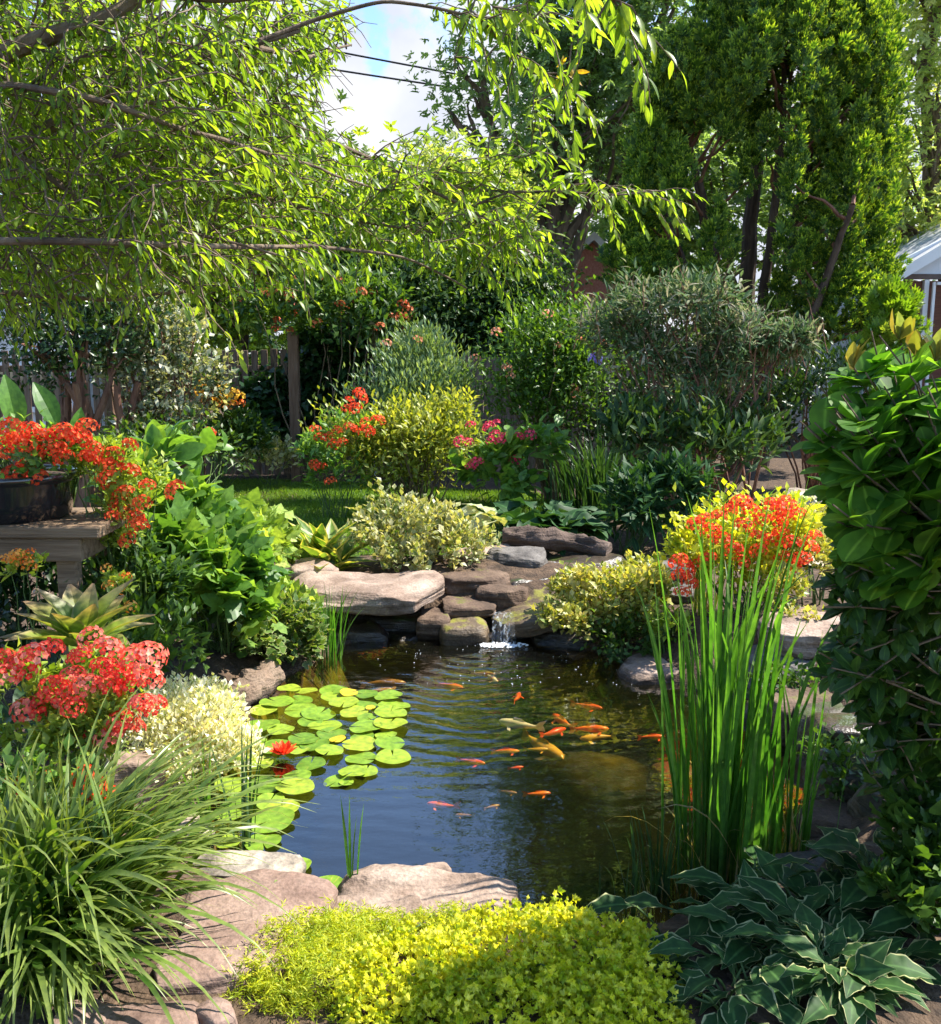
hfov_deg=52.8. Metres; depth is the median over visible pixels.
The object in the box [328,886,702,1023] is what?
golden shrub
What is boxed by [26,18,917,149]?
power line
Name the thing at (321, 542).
yellow edged hosta
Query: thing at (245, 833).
sedge tuft
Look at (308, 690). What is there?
lily pad
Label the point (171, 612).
shade plant
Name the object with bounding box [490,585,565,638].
rock
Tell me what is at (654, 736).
koi
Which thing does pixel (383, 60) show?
power line
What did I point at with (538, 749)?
koi
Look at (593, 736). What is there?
koi
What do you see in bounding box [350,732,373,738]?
lily pad
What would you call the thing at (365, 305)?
shrub
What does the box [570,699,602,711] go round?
koi
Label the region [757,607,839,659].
rock
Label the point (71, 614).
broad leaf rosette
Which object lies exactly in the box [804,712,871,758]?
rock
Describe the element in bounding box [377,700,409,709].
lily pad
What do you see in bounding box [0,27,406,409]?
garden tree
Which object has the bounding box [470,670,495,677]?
koi
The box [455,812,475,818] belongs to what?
koi
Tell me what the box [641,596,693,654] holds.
shore plant
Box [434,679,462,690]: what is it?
koi
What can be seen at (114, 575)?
orange flowers
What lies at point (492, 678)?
koi
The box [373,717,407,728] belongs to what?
lily pad
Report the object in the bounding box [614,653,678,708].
rock
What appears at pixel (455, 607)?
rock
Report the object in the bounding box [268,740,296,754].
water lily bloom
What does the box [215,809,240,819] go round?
lily pad
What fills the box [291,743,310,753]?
lily pad
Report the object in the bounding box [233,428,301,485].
shrub
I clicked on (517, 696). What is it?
koi
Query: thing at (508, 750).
koi
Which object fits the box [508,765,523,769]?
koi
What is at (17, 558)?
orange flowers
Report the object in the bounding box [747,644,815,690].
rock
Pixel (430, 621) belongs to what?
rock
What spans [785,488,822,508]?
rock
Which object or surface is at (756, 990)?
striped hosta
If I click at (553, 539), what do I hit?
rock
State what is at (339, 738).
lily pad
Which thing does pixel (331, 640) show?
sedge tuft
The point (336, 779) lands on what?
lily pad
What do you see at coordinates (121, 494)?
orange flower shrub
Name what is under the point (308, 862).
lily pad
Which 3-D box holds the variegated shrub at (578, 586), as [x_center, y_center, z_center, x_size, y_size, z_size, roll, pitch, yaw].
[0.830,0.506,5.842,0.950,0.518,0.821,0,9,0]
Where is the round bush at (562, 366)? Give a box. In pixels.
[458,266,643,500]
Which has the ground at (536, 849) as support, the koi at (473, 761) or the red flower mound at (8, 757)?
the red flower mound at (8, 757)
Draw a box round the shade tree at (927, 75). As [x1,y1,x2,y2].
[813,0,940,280]
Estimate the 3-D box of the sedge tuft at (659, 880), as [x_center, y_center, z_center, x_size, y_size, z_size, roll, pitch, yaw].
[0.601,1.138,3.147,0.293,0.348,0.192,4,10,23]
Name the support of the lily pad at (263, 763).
on the water
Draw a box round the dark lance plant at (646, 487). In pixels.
[575,441,724,554]
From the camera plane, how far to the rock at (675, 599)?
6.11 m
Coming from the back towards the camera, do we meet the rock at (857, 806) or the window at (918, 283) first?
the window at (918, 283)
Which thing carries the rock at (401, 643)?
on the ground at (536, 849)
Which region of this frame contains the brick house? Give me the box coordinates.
[541,232,628,424]
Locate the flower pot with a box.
[0,464,81,524]
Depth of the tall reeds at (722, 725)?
3.11 m
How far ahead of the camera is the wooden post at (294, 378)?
12.16 m
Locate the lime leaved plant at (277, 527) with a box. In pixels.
[231,489,324,625]
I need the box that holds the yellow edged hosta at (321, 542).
[280,515,384,570]
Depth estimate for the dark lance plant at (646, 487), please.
7.61 m
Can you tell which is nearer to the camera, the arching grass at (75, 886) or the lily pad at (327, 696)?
the arching grass at (75, 886)
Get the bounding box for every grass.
[0,680,315,1023]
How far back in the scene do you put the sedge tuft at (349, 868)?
3.12 m
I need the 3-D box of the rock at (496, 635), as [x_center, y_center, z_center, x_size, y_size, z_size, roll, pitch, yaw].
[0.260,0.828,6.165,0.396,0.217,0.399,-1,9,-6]
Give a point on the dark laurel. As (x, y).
(877, 659)
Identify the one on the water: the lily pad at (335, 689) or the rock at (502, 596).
the lily pad at (335, 689)
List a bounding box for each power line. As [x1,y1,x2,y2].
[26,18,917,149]
[91,1,918,153]
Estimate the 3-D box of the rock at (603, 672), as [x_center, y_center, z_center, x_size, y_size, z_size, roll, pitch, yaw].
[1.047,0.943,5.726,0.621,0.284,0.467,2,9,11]
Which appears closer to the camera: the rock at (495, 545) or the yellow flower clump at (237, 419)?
the rock at (495, 545)
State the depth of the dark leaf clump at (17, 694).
3.77 m
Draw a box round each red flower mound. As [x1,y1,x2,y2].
[0,625,168,811]
[0,733,115,829]
[652,475,831,615]
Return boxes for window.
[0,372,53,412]
[904,281,921,389]
[914,280,940,390]
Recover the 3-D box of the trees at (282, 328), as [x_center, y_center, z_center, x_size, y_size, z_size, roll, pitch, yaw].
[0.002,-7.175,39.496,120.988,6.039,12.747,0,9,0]
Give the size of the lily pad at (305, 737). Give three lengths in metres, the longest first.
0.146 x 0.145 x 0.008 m
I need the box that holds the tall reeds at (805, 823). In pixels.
[753,631,854,853]
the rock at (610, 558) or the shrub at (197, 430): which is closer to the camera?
the rock at (610, 558)
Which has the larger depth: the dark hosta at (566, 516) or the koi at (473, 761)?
the dark hosta at (566, 516)
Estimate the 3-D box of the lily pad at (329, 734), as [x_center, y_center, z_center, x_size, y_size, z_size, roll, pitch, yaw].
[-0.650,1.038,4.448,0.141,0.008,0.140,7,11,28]
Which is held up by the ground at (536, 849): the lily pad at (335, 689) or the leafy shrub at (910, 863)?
the leafy shrub at (910, 863)
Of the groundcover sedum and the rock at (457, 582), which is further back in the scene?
the rock at (457, 582)
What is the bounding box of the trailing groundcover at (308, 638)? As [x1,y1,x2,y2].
[214,584,333,669]
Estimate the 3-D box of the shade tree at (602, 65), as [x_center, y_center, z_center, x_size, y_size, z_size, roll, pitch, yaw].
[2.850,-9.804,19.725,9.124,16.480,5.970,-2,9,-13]
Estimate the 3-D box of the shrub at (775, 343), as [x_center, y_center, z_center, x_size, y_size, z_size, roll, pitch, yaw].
[2.030,-1.063,8.800,2.351,2.552,1.406,5,10,26]
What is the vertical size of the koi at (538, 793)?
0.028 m
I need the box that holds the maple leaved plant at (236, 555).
[118,478,294,657]
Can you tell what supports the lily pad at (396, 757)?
on the water
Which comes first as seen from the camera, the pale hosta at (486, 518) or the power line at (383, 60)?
the pale hosta at (486, 518)
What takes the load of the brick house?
on the ground at (536, 849)
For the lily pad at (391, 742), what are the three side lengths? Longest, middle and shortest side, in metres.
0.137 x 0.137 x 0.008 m
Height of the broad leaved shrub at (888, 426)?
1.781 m
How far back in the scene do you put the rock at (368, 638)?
5.93 m
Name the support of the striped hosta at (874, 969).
on the ground at (536, 849)
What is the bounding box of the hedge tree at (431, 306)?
[258,171,504,358]
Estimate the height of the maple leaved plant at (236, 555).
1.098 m
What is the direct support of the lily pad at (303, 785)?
on the water
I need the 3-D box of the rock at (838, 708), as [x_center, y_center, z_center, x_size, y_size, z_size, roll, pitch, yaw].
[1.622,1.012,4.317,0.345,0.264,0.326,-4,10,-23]
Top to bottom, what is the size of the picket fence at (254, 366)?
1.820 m
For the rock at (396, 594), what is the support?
on the ground at (536, 849)
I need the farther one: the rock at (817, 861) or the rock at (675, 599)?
the rock at (675, 599)
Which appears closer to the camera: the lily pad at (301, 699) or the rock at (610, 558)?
the lily pad at (301, 699)
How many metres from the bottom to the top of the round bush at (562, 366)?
2.606 m
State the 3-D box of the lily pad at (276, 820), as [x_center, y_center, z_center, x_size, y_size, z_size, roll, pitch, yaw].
[-0.761,1.168,3.611,0.180,0.010,0.180,-15,19,-40]
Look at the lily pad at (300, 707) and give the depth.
4.77 m
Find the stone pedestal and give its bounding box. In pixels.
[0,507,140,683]
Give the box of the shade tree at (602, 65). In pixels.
[398,0,737,350]
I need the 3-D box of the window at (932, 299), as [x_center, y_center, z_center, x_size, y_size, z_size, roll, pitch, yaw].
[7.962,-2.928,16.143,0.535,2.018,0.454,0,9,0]
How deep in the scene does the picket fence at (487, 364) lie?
13.06 m
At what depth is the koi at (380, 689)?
5.25 m
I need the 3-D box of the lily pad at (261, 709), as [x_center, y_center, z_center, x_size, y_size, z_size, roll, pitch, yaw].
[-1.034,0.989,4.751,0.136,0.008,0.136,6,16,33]
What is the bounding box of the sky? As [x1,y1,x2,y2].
[0,0,940,357]
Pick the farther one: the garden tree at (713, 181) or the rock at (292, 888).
the garden tree at (713, 181)
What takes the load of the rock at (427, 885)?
on the ground at (536, 849)
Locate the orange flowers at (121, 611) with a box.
[103,600,137,661]
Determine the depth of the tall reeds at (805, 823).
3.33 m
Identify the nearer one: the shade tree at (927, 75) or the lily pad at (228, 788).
the lily pad at (228, 788)
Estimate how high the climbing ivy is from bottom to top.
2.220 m
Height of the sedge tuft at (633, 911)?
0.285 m
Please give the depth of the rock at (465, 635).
5.87 m
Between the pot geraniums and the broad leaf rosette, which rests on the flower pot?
the pot geraniums
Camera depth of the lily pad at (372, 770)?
4.05 m
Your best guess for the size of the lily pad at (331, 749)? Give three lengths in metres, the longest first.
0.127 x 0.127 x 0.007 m
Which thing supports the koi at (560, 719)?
in the water
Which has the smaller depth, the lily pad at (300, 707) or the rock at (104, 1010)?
the rock at (104, 1010)
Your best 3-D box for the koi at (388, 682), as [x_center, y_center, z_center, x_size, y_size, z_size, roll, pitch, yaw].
[-0.503,0.970,5.392,0.274,0.062,0.116,-2,9,-10]
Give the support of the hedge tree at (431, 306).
on the ground at (536, 849)
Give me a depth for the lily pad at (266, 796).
3.80 m
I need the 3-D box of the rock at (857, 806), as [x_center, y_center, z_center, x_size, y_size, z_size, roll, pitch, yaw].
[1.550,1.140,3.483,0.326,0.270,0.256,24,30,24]
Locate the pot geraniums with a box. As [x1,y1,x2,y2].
[0,407,107,485]
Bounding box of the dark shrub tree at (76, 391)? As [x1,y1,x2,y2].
[0,229,220,506]
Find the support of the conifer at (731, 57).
on the ground at (536, 849)
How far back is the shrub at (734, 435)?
8.19 m
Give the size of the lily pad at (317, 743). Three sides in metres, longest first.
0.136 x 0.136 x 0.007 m
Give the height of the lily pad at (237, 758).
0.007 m
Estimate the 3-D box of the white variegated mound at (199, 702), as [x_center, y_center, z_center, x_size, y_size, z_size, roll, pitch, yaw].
[-1.104,0.859,3.734,0.564,0.457,0.742,-4,10,-24]
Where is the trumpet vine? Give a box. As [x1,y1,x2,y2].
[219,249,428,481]
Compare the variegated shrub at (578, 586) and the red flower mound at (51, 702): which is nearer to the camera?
the red flower mound at (51, 702)
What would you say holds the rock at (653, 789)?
in the water
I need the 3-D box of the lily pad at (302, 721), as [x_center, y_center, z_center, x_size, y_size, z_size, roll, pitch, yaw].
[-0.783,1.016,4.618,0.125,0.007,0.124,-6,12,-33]
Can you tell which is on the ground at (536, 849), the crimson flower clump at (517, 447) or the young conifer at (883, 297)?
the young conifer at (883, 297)
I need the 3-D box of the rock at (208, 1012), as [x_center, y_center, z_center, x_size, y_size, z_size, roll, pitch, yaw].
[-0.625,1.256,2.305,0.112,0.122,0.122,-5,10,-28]
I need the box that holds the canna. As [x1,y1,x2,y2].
[0,375,129,594]
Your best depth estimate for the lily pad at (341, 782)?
3.94 m
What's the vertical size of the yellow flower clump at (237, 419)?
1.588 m
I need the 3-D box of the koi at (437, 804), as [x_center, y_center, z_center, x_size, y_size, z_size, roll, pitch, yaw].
[-0.109,1.177,3.818,0.140,0.032,0.060,1,9,8]
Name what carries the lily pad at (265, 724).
on the water
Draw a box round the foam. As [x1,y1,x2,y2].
[406,642,616,684]
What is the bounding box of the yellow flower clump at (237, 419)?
[174,366,287,488]
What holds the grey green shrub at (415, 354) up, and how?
on the lawn at (357, 522)
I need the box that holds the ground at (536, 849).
[0,369,940,1023]
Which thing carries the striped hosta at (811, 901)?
on the ground at (536, 849)
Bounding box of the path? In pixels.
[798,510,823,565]
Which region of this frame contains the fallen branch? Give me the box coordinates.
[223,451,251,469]
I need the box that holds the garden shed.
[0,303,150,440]
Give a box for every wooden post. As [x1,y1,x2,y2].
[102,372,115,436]
[287,332,302,481]
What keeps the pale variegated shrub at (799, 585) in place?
on the ground at (536, 849)
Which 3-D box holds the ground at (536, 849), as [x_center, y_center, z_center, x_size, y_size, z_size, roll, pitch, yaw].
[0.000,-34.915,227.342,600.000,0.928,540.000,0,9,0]
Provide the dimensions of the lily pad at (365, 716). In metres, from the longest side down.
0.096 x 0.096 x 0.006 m
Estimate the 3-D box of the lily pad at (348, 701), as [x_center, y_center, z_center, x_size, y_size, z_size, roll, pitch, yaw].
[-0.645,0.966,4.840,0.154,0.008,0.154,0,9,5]
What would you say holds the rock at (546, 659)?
on the ground at (536, 849)
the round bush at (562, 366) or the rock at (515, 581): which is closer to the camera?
the rock at (515, 581)
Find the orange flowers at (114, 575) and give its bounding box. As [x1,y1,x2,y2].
[99,563,142,710]
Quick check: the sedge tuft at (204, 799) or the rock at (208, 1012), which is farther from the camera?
the sedge tuft at (204, 799)
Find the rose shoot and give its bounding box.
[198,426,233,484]
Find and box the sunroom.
[789,224,940,436]
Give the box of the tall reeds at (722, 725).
[603,474,837,901]
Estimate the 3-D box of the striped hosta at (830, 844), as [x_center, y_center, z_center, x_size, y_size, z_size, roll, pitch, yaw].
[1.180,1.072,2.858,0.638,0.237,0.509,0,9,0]
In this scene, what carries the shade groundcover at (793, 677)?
on the ground at (536, 849)
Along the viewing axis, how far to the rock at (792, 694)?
4.39 m
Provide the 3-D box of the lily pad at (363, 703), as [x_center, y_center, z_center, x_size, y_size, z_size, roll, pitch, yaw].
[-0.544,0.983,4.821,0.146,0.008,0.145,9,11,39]
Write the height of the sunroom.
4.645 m
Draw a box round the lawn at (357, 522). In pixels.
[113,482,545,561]
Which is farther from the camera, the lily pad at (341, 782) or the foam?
the foam
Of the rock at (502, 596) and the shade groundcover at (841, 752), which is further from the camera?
the rock at (502, 596)
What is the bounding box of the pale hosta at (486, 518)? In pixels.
[457,503,507,532]
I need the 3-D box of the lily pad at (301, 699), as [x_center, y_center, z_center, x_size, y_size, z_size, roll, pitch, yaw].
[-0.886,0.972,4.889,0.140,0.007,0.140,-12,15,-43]
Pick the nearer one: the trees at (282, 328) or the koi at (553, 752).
the koi at (553, 752)
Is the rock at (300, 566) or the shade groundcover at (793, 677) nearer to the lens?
the shade groundcover at (793, 677)
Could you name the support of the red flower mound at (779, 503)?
on the ground at (536, 849)
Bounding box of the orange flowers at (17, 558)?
[0,547,48,667]
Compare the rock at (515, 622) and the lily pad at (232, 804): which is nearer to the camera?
the lily pad at (232, 804)
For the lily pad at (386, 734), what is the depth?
4.45 m
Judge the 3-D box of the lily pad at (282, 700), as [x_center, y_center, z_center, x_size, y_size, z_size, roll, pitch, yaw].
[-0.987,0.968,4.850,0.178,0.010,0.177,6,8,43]
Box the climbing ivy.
[222,315,413,479]
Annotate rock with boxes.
[53,998,116,1023]
[99,750,169,814]
[104,1000,198,1023]
[154,921,287,996]
[171,814,214,853]
[177,869,338,950]
[191,850,306,878]
[195,997,237,1023]
[228,659,284,711]
[288,557,338,580]
[294,570,444,615]
[325,618,389,660]
[337,891,425,932]
[338,864,521,931]
[363,612,419,631]
[386,631,433,659]
[416,607,450,645]
[423,862,451,871]
[435,568,509,594]
[439,616,488,655]
[442,596,496,618]
[453,543,509,556]
[475,584,528,611]
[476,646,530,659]
[485,546,547,567]
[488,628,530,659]
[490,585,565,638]
[502,524,612,555]
[510,578,547,585]
[530,621,609,675]
[546,553,623,567]
[598,647,622,677]
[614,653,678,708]
[640,559,691,582]
[646,762,701,815]
[653,582,694,603]
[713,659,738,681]
[741,700,748,751]
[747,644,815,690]
[751,850,824,879]
[756,682,831,758]
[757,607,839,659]
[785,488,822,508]
[793,701,843,751]
[796,798,851,838]
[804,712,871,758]
[805,741,882,799]
[847,782,897,816]
[853,841,883,864]
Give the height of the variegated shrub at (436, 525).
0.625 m
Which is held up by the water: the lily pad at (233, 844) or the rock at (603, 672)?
the lily pad at (233, 844)
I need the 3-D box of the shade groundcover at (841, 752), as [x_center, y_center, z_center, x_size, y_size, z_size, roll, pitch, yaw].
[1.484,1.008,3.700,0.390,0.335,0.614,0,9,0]
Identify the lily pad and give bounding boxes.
[214,777,248,792]
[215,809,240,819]
[215,834,239,847]
[227,793,257,806]
[232,753,253,761]
[244,833,281,849]
[247,756,273,769]
[247,776,281,793]
[250,703,277,714]
[250,719,279,730]
[251,806,294,832]
[257,793,284,808]
[259,695,293,706]
[262,739,291,753]
[264,798,299,811]
[267,724,294,734]
[275,778,314,793]
[277,684,300,690]
[283,770,310,780]
[284,703,317,716]
[288,732,319,743]
[289,695,312,705]
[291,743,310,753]
[295,687,317,693]
[296,757,325,770]
[297,717,322,725]
[300,738,329,750]
[301,707,335,719]
[302,857,311,869]
[307,720,341,730]
[315,744,343,754]
[316,727,346,738]
[319,684,347,693]
[320,875,342,888]
[321,692,352,700]
[323,774,349,786]
[329,696,358,707]
[329,735,345,741]
[338,765,367,775]
[339,779,353,784]
[340,688,357,695]
[340,705,367,716]
[342,735,375,750]
[345,752,375,763]
[349,719,381,732]
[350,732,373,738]
[355,690,377,697]
[355,700,376,710]
[357,713,376,719]
[361,765,377,776]
[366,705,374,708]
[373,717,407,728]
[374,689,402,699]
[374,705,406,716]
[375,731,396,737]
[375,736,404,749]
[375,749,410,763]
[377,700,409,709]
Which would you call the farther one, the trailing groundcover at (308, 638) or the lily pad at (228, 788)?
the trailing groundcover at (308, 638)
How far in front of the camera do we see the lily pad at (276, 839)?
3.46 m
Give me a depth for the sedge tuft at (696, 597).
5.73 m
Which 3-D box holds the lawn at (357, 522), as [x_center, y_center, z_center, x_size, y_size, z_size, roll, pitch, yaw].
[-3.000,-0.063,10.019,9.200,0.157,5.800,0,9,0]
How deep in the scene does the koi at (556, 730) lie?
4.56 m
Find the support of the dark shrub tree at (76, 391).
on the lawn at (357, 522)
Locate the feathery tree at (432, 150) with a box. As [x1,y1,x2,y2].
[317,116,562,355]
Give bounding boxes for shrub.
[59,428,185,688]
[86,274,243,470]
[233,428,301,485]
[297,380,495,516]
[321,311,505,496]
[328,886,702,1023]
[342,477,500,571]
[532,549,681,642]
[556,254,827,531]
[575,344,818,501]
[579,379,798,531]
[745,311,904,488]
[748,490,833,620]
[790,308,940,611]
[854,771,940,935]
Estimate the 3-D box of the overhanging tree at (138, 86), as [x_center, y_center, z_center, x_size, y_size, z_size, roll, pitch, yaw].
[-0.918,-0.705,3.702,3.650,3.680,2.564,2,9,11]
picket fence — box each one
[0,346,290,474]
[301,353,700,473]
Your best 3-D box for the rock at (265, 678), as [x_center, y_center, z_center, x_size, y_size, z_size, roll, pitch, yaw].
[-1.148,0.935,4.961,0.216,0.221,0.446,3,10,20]
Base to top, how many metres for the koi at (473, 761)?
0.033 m
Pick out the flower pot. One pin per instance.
(46, 498)
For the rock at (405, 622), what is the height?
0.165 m
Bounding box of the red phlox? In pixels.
[287,387,387,520]
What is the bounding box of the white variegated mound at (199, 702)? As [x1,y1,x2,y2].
[127,671,270,793]
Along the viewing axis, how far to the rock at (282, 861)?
3.26 m
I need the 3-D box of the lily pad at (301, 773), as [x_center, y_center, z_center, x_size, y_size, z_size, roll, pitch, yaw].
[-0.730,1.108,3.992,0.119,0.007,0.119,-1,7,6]
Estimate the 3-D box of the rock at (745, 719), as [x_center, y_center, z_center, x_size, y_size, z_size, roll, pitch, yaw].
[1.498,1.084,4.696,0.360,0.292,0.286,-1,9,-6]
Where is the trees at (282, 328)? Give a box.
[0,279,904,397]
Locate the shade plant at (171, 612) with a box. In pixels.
[65,515,212,699]
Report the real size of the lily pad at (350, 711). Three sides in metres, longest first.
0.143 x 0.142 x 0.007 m
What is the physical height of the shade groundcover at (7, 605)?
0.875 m
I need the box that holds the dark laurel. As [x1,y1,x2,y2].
[808,477,940,818]
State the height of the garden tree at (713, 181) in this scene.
10.899 m
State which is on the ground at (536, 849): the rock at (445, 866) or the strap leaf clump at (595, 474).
the strap leaf clump at (595, 474)
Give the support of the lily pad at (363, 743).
on the water
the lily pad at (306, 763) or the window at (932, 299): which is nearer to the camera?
the lily pad at (306, 763)
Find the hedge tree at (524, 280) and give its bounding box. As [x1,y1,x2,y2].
[403,194,593,427]
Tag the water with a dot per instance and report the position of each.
(480, 653)
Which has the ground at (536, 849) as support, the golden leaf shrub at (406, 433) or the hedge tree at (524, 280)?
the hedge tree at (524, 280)
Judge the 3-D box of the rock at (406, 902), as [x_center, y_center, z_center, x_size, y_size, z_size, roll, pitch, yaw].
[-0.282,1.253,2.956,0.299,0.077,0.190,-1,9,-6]
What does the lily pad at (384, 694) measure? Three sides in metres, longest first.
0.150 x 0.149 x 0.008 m
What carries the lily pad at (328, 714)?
on the water
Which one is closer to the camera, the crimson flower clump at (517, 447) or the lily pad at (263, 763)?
the lily pad at (263, 763)
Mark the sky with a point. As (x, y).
(397, 30)
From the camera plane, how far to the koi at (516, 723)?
4.65 m
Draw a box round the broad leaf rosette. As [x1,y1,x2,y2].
[0,579,154,725]
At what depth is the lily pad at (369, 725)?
4.52 m
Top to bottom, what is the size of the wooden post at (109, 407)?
1.600 m
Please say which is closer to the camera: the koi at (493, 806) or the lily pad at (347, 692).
the koi at (493, 806)
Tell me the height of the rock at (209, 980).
0.130 m
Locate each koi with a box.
[358,677,405,689]
[360,686,393,693]
[427,800,460,810]
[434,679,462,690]
[455,755,484,766]
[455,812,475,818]
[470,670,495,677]
[484,672,498,682]
[484,804,498,809]
[491,747,518,755]
[497,789,516,795]
[499,717,545,731]
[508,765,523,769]
[513,692,523,703]
[521,728,563,760]
[522,746,547,753]
[522,790,550,797]
[539,727,565,737]
[551,713,577,731]
[568,723,608,734]
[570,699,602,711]
[579,731,617,743]
[637,733,661,740]
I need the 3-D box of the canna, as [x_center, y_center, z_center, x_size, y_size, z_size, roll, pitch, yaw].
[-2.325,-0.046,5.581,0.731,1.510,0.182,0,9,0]
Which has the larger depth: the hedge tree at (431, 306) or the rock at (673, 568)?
the hedge tree at (431, 306)
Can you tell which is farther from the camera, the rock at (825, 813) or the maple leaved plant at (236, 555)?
the maple leaved plant at (236, 555)
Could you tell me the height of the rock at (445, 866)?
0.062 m
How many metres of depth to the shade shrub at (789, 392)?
10.34 m
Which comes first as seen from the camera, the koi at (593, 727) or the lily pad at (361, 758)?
the lily pad at (361, 758)
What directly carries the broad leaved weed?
on the ground at (536, 849)
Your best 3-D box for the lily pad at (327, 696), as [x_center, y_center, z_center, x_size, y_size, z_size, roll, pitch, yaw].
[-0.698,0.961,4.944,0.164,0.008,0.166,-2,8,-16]
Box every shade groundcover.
[0,558,93,673]
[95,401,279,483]
[567,604,694,669]
[746,652,820,697]
[791,716,900,801]
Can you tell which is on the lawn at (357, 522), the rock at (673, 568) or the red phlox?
the red phlox
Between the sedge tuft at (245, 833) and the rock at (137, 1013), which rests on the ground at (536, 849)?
the rock at (137, 1013)
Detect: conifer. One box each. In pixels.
[583,0,916,466]
[846,272,932,353]
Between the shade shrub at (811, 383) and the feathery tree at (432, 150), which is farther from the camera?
the feathery tree at (432, 150)
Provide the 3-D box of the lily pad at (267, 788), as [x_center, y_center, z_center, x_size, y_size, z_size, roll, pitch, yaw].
[-0.862,1.127,3.926,0.160,0.008,0.160,-2,10,-14]
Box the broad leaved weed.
[81,419,245,638]
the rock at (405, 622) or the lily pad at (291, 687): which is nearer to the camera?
the lily pad at (291, 687)
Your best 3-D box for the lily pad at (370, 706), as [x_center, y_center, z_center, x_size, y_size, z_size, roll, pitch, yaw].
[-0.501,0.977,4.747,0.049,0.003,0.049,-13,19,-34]
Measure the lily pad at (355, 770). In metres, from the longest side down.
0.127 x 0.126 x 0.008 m
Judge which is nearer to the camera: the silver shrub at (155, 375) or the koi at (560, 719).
the koi at (560, 719)
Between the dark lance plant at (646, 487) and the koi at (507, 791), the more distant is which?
the dark lance plant at (646, 487)
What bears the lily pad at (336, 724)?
on the water
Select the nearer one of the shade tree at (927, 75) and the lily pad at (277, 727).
the lily pad at (277, 727)
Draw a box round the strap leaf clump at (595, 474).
[528,353,670,522]
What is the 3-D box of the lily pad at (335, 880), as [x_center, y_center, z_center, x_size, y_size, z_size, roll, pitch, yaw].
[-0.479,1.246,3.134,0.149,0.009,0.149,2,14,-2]
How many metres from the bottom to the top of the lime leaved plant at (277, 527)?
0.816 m
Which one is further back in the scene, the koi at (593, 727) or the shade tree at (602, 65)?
the shade tree at (602, 65)
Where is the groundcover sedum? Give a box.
[220,895,482,1023]
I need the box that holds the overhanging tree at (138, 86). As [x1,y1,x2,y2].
[0,0,709,373]
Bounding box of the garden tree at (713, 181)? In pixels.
[569,42,935,393]
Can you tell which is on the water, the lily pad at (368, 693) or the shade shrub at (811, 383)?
the lily pad at (368, 693)
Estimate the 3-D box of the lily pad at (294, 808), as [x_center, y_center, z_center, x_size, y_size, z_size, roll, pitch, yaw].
[-0.739,1.156,3.716,0.139,0.007,0.139,-5,10,-13]
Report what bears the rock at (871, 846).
on the ground at (536, 849)
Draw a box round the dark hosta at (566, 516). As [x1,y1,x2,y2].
[488,497,613,555]
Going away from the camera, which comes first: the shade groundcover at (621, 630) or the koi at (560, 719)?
the koi at (560, 719)
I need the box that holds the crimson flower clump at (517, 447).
[442,411,574,525]
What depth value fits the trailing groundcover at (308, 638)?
5.31 m
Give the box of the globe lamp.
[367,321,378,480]
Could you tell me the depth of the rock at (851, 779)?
3.73 m
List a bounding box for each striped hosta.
[587,844,940,1018]
[655,935,818,1023]
[725,913,935,1023]
[759,826,940,936]
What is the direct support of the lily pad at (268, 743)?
on the water
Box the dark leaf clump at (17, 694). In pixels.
[0,681,103,755]
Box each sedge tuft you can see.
[175,735,234,850]
[188,717,267,849]
[315,585,358,672]
[340,795,363,877]
[599,851,653,921]
[607,802,696,907]
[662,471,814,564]
[675,517,759,615]
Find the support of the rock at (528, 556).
on the ground at (536, 849)
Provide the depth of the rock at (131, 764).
3.40 m
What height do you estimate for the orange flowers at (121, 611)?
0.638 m
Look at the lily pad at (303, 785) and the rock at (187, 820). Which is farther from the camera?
the lily pad at (303, 785)
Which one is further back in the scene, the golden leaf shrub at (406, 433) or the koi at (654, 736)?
the golden leaf shrub at (406, 433)

